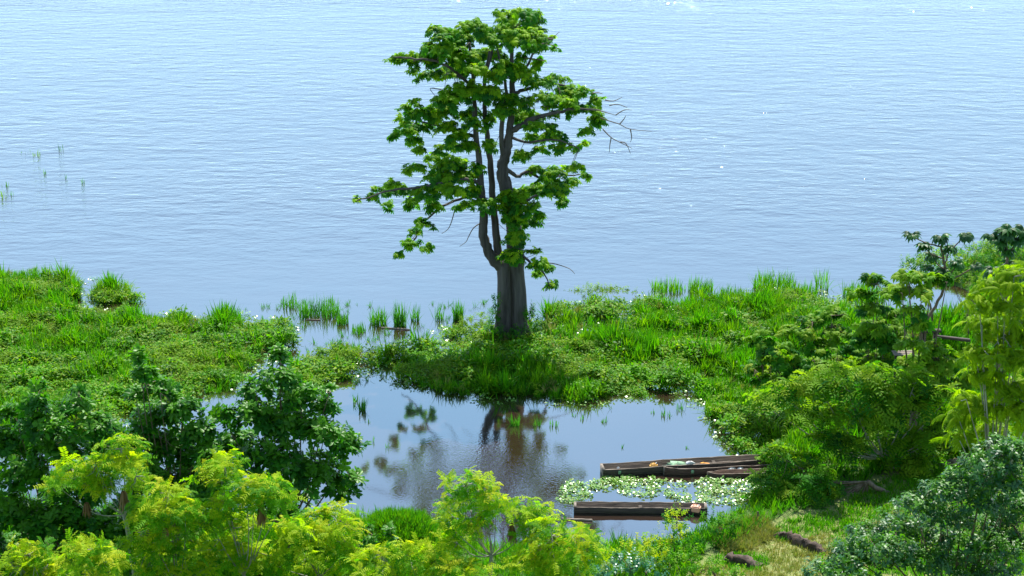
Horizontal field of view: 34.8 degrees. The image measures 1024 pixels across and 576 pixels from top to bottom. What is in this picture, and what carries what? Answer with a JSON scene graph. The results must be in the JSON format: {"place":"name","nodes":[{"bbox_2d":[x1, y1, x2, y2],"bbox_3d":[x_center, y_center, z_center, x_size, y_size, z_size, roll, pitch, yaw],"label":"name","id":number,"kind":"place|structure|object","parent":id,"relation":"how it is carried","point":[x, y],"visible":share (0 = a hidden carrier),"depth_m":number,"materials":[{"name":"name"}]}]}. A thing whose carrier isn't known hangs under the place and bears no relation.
{"place":"outdoors","nodes":[
{"label":"outdoors","id":0,"kind":"place"},
{"bbox_2d":[0,0,1023,548],"bbox_3d":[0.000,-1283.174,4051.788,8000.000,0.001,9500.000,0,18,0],"label":"water","id":1,"kind":"structure","parent":0,"point":[236,152],"depth_m":131.12,"materials":[{"name":"blue liquid"}]},
{"bbox_2d":[279,293,297,308],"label":"reed clump","id":2,"kind":"object","parent":1,"relation":"on","point":[291,300],"visible":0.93,"depth_m":99.01,"materials":[{"name":"green plant"}]},
{"bbox_2d":[287,293,320,317],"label":"reed clump","id":3,"kind":"object","parent":1,"relation":"on","point":[305,310],"visible":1,"depth_m":97.46,"materials":[{"name":"green plant"}]},
{"bbox_2d":[308,293,347,318],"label":"reed clump","id":4,"kind":"object","parent":1,"relation":"on","point":[326,310],"visible":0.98,"depth_m":97.47,"materials":[{"name":"green plant"}]},
{"bbox_2d":[336,309,349,325],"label":"reed clump","id":5,"kind":"object","parent":1,"relation":"on","point":[342,320],"visible":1,"depth_m":95.99,"materials":[{"name":"green plant"}]},
{"bbox_2d":[352,321,365,333],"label":"reed clump","id":6,"kind":"object","parent":1,"relation":"on","point":[356,330],"visible":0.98,"depth_m":94.75,"materials":[{"name":"green plant"}]},
{"bbox_2d":[354,399,367,410],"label":"pond sprig","id":7,"kind":"object","parent":1,"relation":"in","point":[362,407],"visible":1,"depth_m":83.31,"materials":[{"name":"green plant"}]},
{"bbox_2d":[243,295,492,384],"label":"shallow water sprigs","id":8,"kind":"object","parent":1,"relation":"in","point":[358,379],"visible":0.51,"depth_m":94.62,"materials":[{"name":"green plant"}]},
{"bbox_2d":[367,306,390,325],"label":"reed clump","id":9,"kind":"object","parent":1,"relation":"on","point":[375,319],"visible":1,"depth_m":95.89,"materials":[{"name":"green plant"}]},
{"bbox_2d":[381,327,409,329],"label":"driftwood","id":10,"kind":"object","parent":1,"relation":"on","point":[395,328],"visible":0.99,"depth_m":95.19,"materials":[{"name":"grey wood"}]},
{"bbox_2d":[391,301,410,326],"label":"reed clump","id":11,"kind":"object","parent":1,"relation":"on","point":[399,319],"visible":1,"depth_m":95.60,"materials":[{"name":"green plant"}]},
{"bbox_2d":[409,305,423,320],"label":"reed clump","id":12,"kind":"object","parent":1,"relation":"on","point":[413,316],"visible":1,"depth_m":96.65,"materials":[{"name":"green plant"}]},
{"bbox_2d":[18,276,842,454],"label":"floating fringe","id":13,"kind":"object","parent":1,"relation":"on","point":[443,327],"visible":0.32,"depth_m":87.86,"materials":[{"name":"green plant"}]},
{"bbox_2d":[431,302,444,319],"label":"reed clump","id":14,"kind":"object","parent":1,"relation":"on","point":[437,317],"visible":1,"depth_m":96.81,"materials":[{"name":"green plant"}]},
{"bbox_2d":[450,297,466,323],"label":"reed clump","id":15,"kind":"object","parent":1,"relation":"on","point":[457,311],"visible":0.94,"depth_m":96.71,"materials":[{"name":"green plant"}]},
{"bbox_2d":[506,412,519,425],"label":"pond sprig","id":16,"kind":"object","parent":1,"relation":"in","point":[516,422],"visible":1,"depth_m":81.43,"materials":[{"name":"green plant"}]},
{"bbox_2d":[562,518,592,520],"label":"driftwood","id":17,"kind":"object","parent":1,"relation":"on","point":[577,519],"visible":0.86,"depth_m":71.30,"materials":[{"name":"grey wood"}]},
{"bbox_2d":[574,501,707,513],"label":"dugout canoe","id":18,"kind":"object","parent":1,"relation":"on","point":[600,507],"visible":0.91,"depth_m":72.13,"materials":[{"name":"brown wood"}]},
{"bbox_2d":[691,504,700,512],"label":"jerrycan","id":19,"kind":"object","parent":18,"relation":"in","point":[695,508],"visible":1,"depth_m":71.75,"materials":[{"name":"beige plastic"}]},
{"bbox_2d":[555,474,758,504],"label":"floating leaves","id":20,"kind":"object","parent":1,"relation":"on","point":[715,484],"visible":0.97,"depth_m":74.38,"materials":[{"name":"green plant"}]},
{"bbox_2d":[649,275,685,293],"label":"reed clump","id":21,"kind":"object","parent":1,"relation":"on","point":[661,288],"visible":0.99,"depth_m":102.03,"materials":[{"name":"green plant"}]},
{"bbox_2d":[600,455,765,475],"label":"dugout canoe","id":22,"kind":"object","parent":1,"relation":"on","point":[632,468],"visible":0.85,"depth_m":76.33,"materials":[{"name":"brown wood"}]},
{"bbox_2d":[662,461,685,465],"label":"net bundle","id":23,"kind":"object","parent":22,"relation":"in","point":[676,463],"visible":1,"depth_m":76.19,"materials":[{"name":"fabric"}]},
{"bbox_2d":[688,275,719,294],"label":"reed clump","id":24,"kind":"object","parent":1,"relation":"on","point":[701,286],"visible":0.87,"depth_m":101.91,"materials":[{"name":"green plant"}]},
{"bbox_2d":[663,460,780,475],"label":"dugout canoe","id":25,"kind":"object","parent":1,"relation":"on","point":[667,470],"visible":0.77,"depth_m":75.85,"materials":[{"name":"red wood"}]},
{"bbox_2d":[717,282,741,295],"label":"reed clump","id":26,"kind":"object","parent":1,"relation":"on","point":[727,289],"visible":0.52,"depth_m":101.24,"materials":[{"name":"green plant"}]},
{"bbox_2d":[707,468,771,478],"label":"dugout canoe","id":27,"kind":"object","parent":1,"relation":"on","point":[727,473],"visible":0.53,"depth_m":75.51,"materials":[{"name":"red wood"}]},
{"bbox_2d":[746,266,796,292],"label":"reed clump","id":28,"kind":"object","parent":1,"relation":"on","point":[760,281],"visible":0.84,"depth_m":102.67,"materials":[{"name":"green plant"}]},
{"bbox_2d":[783,281,817,297],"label":"reed clump","id":29,"kind":"object","parent":1,"relation":"on","point":[805,288],"visible":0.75,"depth_m":101.21,"materials":[{"name":"green plant"}]},
{"bbox_2d":[813,267,845,289],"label":"reed clump","id":30,"kind":"object","parent":1,"relation":"on","point":[821,284],"visible":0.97,"depth_m":102.42,"materials":[{"name":"green plant"}]},
{"bbox_2d":[838,278,885,302],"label":"reed clump","id":31,"kind":"object","parent":1,"relation":"on","point":[863,287],"visible":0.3,"depth_m":100.85,"materials":[{"name":"green plant"}]},
{"bbox_2d":[0,267,1023,575],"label":"ground","id":32,"kind":"structure","parent":0,"point":[782,517],"depth_m":70.91,"materials":[{"name":"green plant"}]},
{"bbox_2d":[0,533,70,575],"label":"feather leaf tree","id":33,"kind":"object","parent":32,"relation":"on","point":[24,554],"visible":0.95,"depth_m":53.51,"materials":[{"name":"green plant"}]},
{"bbox_2d":[42,527,137,575],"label":"feather leaf tree","id":34,"kind":"object","parent":32,"relation":"on","point":[111,562],"visible":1,"depth_m":52.51,"materials":[{"name":"green plant"}]},
{"bbox_2d":[0,376,184,575],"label":"broadleaf tree","id":35,"kind":"object","parent":32,"relation":"on","point":[31,470],"visible":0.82,"depth_m":62.42,"materials":[{"name":"green plant"}]},
{"bbox_2d":[34,430,158,575],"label":"feather leaf tree","id":36,"kind":"object","parent":32,"relation":"on","point":[96,479],"visible":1,"depth_m":55.67,"materials":[{"name":"green plant"}]},
{"bbox_2d":[83,502,91,517],"bbox_3d":[-14.492,7.589,55.677,0.382,0.574,0.366,0,18,0],"label":"dry leaf bunch","id":37,"kind":"object","parent":36,"relation":"hanging from","point":[86,507],"visible":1,"depth_m":55.59,"materials":[{"name":"brown plant"}]},
{"bbox_2d":[118,491,130,513],"bbox_3d":[-13.168,7.322,55.571,0.493,0.860,0.521,-8,20,-24],"label":"dry leaf bunch","id":38,"kind":"object","parent":36,"relation":"hanging from","point":[123,500],"visible":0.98,"depth_m":55.43,"materials":[{"name":"plant"}]},
{"bbox_2d":[110,475,233,575],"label":"feather leaf tree","id":39,"kind":"object","parent":32,"relation":"on","point":[169,499],"visible":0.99,"depth_m":55.03,"materials":[{"name":"green plant"}]},
{"bbox_2d":[118,342,251,557],"bbox_3d":[-12.961,6.611,64.324,5.585,9.826,3.763,0,18,0],"label":"broadleaf tree","id":40,"kind":"object","parent":32,"relation":"on","point":[192,439],"visible":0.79,"depth_m":63.77,"materials":[{"name":"green plant"}]},
{"bbox_2d":[179,444,307,575],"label":"feather leaf tree","id":41,"kind":"object","parent":32,"relation":"on","point":[258,488],"visible":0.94,"depth_m":56.11,"materials":[{"name":"green plant"}]},
{"bbox_2d":[256,507,268,528],"bbox_3d":[-8.570,7.845,55.638,0.436,0.845,0.503,-12,22,-33],"label":"dry leaf bunch","id":42,"kind":"object","parent":41,"relation":"hanging from","point":[261,518],"visible":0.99,"depth_m":55.50,"materials":[{"name":"brown plant"}]},
{"bbox_2d":[195,341,372,547],"bbox_3d":[-9.313,6.756,65.160,6.999,9.337,4.322,9,20,27],"label":"broadleaf tree","id":43,"kind":"object","parent":32,"relation":"on","point":[284,420],"visible":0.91,"depth_m":64.28,"materials":[{"name":"green plant"}]},
{"bbox_2d":[246,497,372,575],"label":"feather leaf tree","id":44,"kind":"object","parent":32,"relation":"on","point":[314,559],"visible":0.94,"depth_m":57.02,"materials":[{"name":"green plant"}]},
{"bbox_2d":[358,521,387,560],"bbox_3d":[-5.423,10.433,63.613,1.169,2.464,1.655,4,18,12],"label":"sapling","id":45,"kind":"object","parent":32,"relation":"on","point":[369,528],"visible":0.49,"depth_m":63.15,"materials":[{"name":"green plant"}]},
{"bbox_2d":[381,520,401,562],"bbox_3d":[-4.699,10.246,63.828,0.994,2.683,1.865,0,18,0],"label":"sapling","id":46,"kind":"object","parent":32,"relation":"on","point":[390,529],"visible":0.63,"depth_m":63.02,"materials":[{"name":"green plant"}]},
{"bbox_2d":[347,504,444,556],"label":"grass mound","id":47,"kind":"object","parent":32,"relation":"on","point":[418,523],"depth_m":67.34,"materials":[{"name":"green plant"}]},
{"bbox_2d":[339,531,504,575],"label":"feather leaf tree","id":48,"kind":"object","parent":32,"relation":"on","point":[400,558],"visible":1,"depth_m":55.20,"materials":[{"name":"green plant"}]},
{"bbox_2d":[448,312,489,333],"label":"shrub","id":49,"kind":"object","parent":32,"relation":"on","point":[470,319],"visible":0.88,"depth_m":94.17,"materials":[{"name":"green plant"}]},
{"bbox_2d":[429,466,562,574],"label":"feather leaf tree","id":50,"kind":"object","parent":32,"relation":"on","point":[458,529],"visible":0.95,"depth_m":56.63,"materials":[{"name":"green plant"}]},
{"bbox_2d":[506,523,517,545],"bbox_3d":[0.037,8.678,57.258,0.454,0.903,0.420,6,19,18],"label":"dry leaf bunch","id":51,"kind":"object","parent":50,"relation":"hanging from","point":[511,528],"visible":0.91,"depth_m":57.16,"materials":[{"name":"plant"}]},
{"bbox_2d":[351,7,644,339],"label":"kapok tree","id":52,"kind":"object","parent":32,"relation":"on","point":[462,62],"visible":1,"depth_m":90.13,"materials":[{"name":"green plant"}]},
{"bbox_2d":[484,292,516,339],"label":"shrub","id":53,"kind":"object","parent":32,"relation":"on","point":[497,318],"visible":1,"depth_m":92.50,"materials":[{"name":"green plant"}]},
{"bbox_2d":[0,390,1018,575],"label":"bank grass","id":54,"kind":"structure","parent":32,"relation":"on","point":[773,502],"depth_m":68.46,"materials":[{"name":"green plant"}]},
{"bbox_2d":[0,253,1018,456],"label":"dead marsh stems","id":55,"kind":"object","parent":32,"relation":"on","point":[448,379],"visible":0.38,"depth_m":90.42,"materials":[{"name":"beige plant"}]},
{"bbox_2d":[0,247,1022,458],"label":"marsh vine","id":56,"kind":"object","parent":32,"relation":"on","point":[185,369],"visible":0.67,"depth_m":89.51,"materials":[{"name":"green plant"}]},
{"bbox_2d":[0,247,1023,463],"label":"marsh grass","id":57,"kind":"structure","parent":32,"relation":"on","point":[636,339],"depth_m":91.51,"materials":[{"name":"green plant"}]},
{"bbox_2d":[0,248,1023,464],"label":"marsh herb","id":58,"kind":"object","parent":32,"relation":"on","point":[39,370],"visible":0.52,"depth_m":89.20,"materials":[{"name":"green plant"}]},
{"bbox_2d":[512,303,545,337],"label":"shrub","id":59,"kind":"object","parent":32,"relation":"on","point":[516,331],"visible":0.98,"depth_m":92.80,"materials":[{"name":"green plant"}]},
{"bbox_2d":[500,513,615,575],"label":"feather leaf tree","id":60,"kind":"object","parent":32,"relation":"on","point":[546,561],"visible":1,"depth_m":55.92,"materials":[{"name":"green plant"}]},
{"bbox_2d":[565,281,635,294],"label":"shrub","id":61,"kind":"object","parent":32,"relation":"on","point":[596,287],"visible":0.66,"depth_m":101.69,"materials":[{"name":"green plant"}]},
{"bbox_2d":[589,547,668,575],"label":"shrub","id":62,"kind":"object","parent":32,"relation":"on","point":[635,566],"visible":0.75,"depth_m":62.25,"materials":[{"name":"green plant"}]},
{"bbox_2d":[612,532,675,574],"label":"shrub","id":63,"kind":"object","parent":32,"relation":"on","point":[629,548],"visible":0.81,"depth_m":63.65,"materials":[{"name":"green plant"}]},
{"bbox_2d":[653,502,705,555],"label":"shrub","id":64,"kind":"object","parent":32,"relation":"on","point":[672,539],"visible":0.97,"depth_m":65.69,"materials":[{"name":"green plant"}]},
{"bbox_2d":[644,550,720,575],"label":"shrub","id":65,"kind":"object","parent":32,"relation":"on","point":[696,569],"visible":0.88,"depth_m":63.18,"materials":[{"name":"green plant"}]},
{"bbox_2d":[669,543,745,575],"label":"shrub","id":66,"kind":"object","parent":32,"relation":"on","point":[689,556],"visible":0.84,"depth_m":62.90,"materials":[{"name":"green plant"}]},
{"bbox_2d":[693,505,748,537],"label":"shrub","id":67,"kind":"object","parent":32,"relation":"on","point":[713,528],"visible":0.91,"depth_m":67.51,"materials":[{"name":"green plant"}]},
{"bbox_2d":[706,511,781,553],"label":"dry weeds","id":68,"kind":"object","parent":32,"relation":"on","point":[765,528],"visible":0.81,"depth_m":68.30,"materials":[{"name":"green plant"}]},
{"bbox_2d":[723,551,764,568],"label":"earth bund","id":69,"kind":"structure","parent":32,"relation":"on","point":[738,558],"depth_m":65.38,"materials":[{"name":"soil"}]},
{"bbox_2d":[740,329,810,414],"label":"broadleaf tree","id":70,"kind":"object","parent":32,"relation":"on","point":[768,352],"visible":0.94,"depth_m":80.66,"materials":[{"name":"green plant"}]},
{"bbox_2d":[688,509,903,575],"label":"dry grass","id":71,"kind":"structure","parent":32,"relation":"on","point":[795,566],"depth_m":66.47,"materials":[{"name":"plant"}]},
{"bbox_2d":[772,530,828,553],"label":"earth bund","id":72,"kind":"structure","parent":32,"relation":"on","point":[800,540],"depth_m":67.67,"materials":[{"name":"brown soil"}]},
{"bbox_2d":[740,437,888,509],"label":"senna tree","id":73,"kind":"object","parent":32,"relation":"on","point":[811,470],"visible":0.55,"depth_m":72.35,"materials":[{"name":"green plant"}]},
{"bbox_2d":[774,303,871,380],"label":"broadleaf tree","id":74,"kind":"object","parent":32,"relation":"on","point":[804,331],"visible":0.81,"depth_m":82.56,"materials":[{"name":"green plant"}]},
{"bbox_2d":[741,358,963,481],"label":"senna tree","id":75,"kind":"object","parent":32,"relation":"on","point":[884,407],"visible":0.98,"depth_m":73.93,"materials":[{"name":"green plant"}]},
{"bbox_2d":[707,429,1023,575],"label":"terrace grass","id":76,"kind":"structure","parent":32,"relation":"on","point":[871,499],"depth_m":70.28,"materials":[{"name":"green plant"}]},
{"bbox_2d":[843,272,914,392],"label":"broadleaf tree","id":77,"kind":"object","parent":32,"relation":"on","point":[883,338],"visible":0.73,"depth_m":80.05,"materials":[{"name":"green plant"}]},
{"bbox_2d":[800,430,1023,575],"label":"glossy leaf tree","id":78,"kind":"object","parent":32,"relation":"on","point":[980,547],"visible":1,"depth_m":53.60,"materials":[{"name":"green plant"}]},
{"bbox_2d":[899,246,949,320],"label":"bank shrub","id":79,"kind":"object","parent":32,"relation":"on","point":[919,261],"visible":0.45,"depth_m":91.52,"materials":[{"name":"green plant"}]},
{"bbox_2d":[881,268,977,425],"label":"broadleaf tree","id":80,"kind":"object","parent":32,"relation":"on","point":[924,292],"visible":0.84,"depth_m":76.02,"materials":[{"name":"green plant"}]},
{"bbox_2d":[892,328,969,423],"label":"wooden frame","id":81,"kind":"object","parent":32,"relation":"on","point":[899,353],"visible":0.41,"depth_m":78.63,"materials":[{"name":"grey wood"}]},
{"bbox_2d":[902,231,983,353],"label":"papaya tree","id":82,"kind":"object","parent":32,"relation":"on","point":[964,237],"visible":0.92,"depth_m":77.17,"materials":[{"name":"green plant"}]},
{"bbox_2d":[938,454,985,468],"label":"earth bund","id":83,"kind":"structure","parent":32,"relation":"on","point":[953,461],"depth_m":75.69,"materials":[{"name":"green plant"}]},
{"bbox_2d":[933,243,995,337],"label":"bank shrub","id":84,"kind":"object","parent":32,"relation":"on","point":[967,259],"visible":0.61,"depth_m":89.42,"materials":[{"name":"green plant"}]},
{"bbox_2d":[929,260,1023,574],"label":"feathery tree","id":85,"kind":"object","parent":32,"relation":"on","point":[983,372],"visible":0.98,"depth_m":60.69,"materials":[{"name":"green plant"}]},
{"bbox_2d":[956,235,1023,268],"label":"bank shrub","id":86,"kind":"object","parent":32,"relation":"on","point":[986,247],"visible":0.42,"depth_m":95.78,"materials":[{"name":"green plant"}]},
{"bbox_2d":[975,276,1023,374],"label":"bank shrub","id":87,"kind":"object","parent":32,"relation":"on","point":[997,279],"visible":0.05,"depth_m":83.24,"materials":[{"name":"green plant"}]},
{"bbox_2d":[980,223,1023,447],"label":"papaya tree","id":88,"kind":"object","parent":32,"relation":"on","point":[1002,237],"visible":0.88,"depth_m":70.60,"materials":[{"name":"green plant"}]}
]}

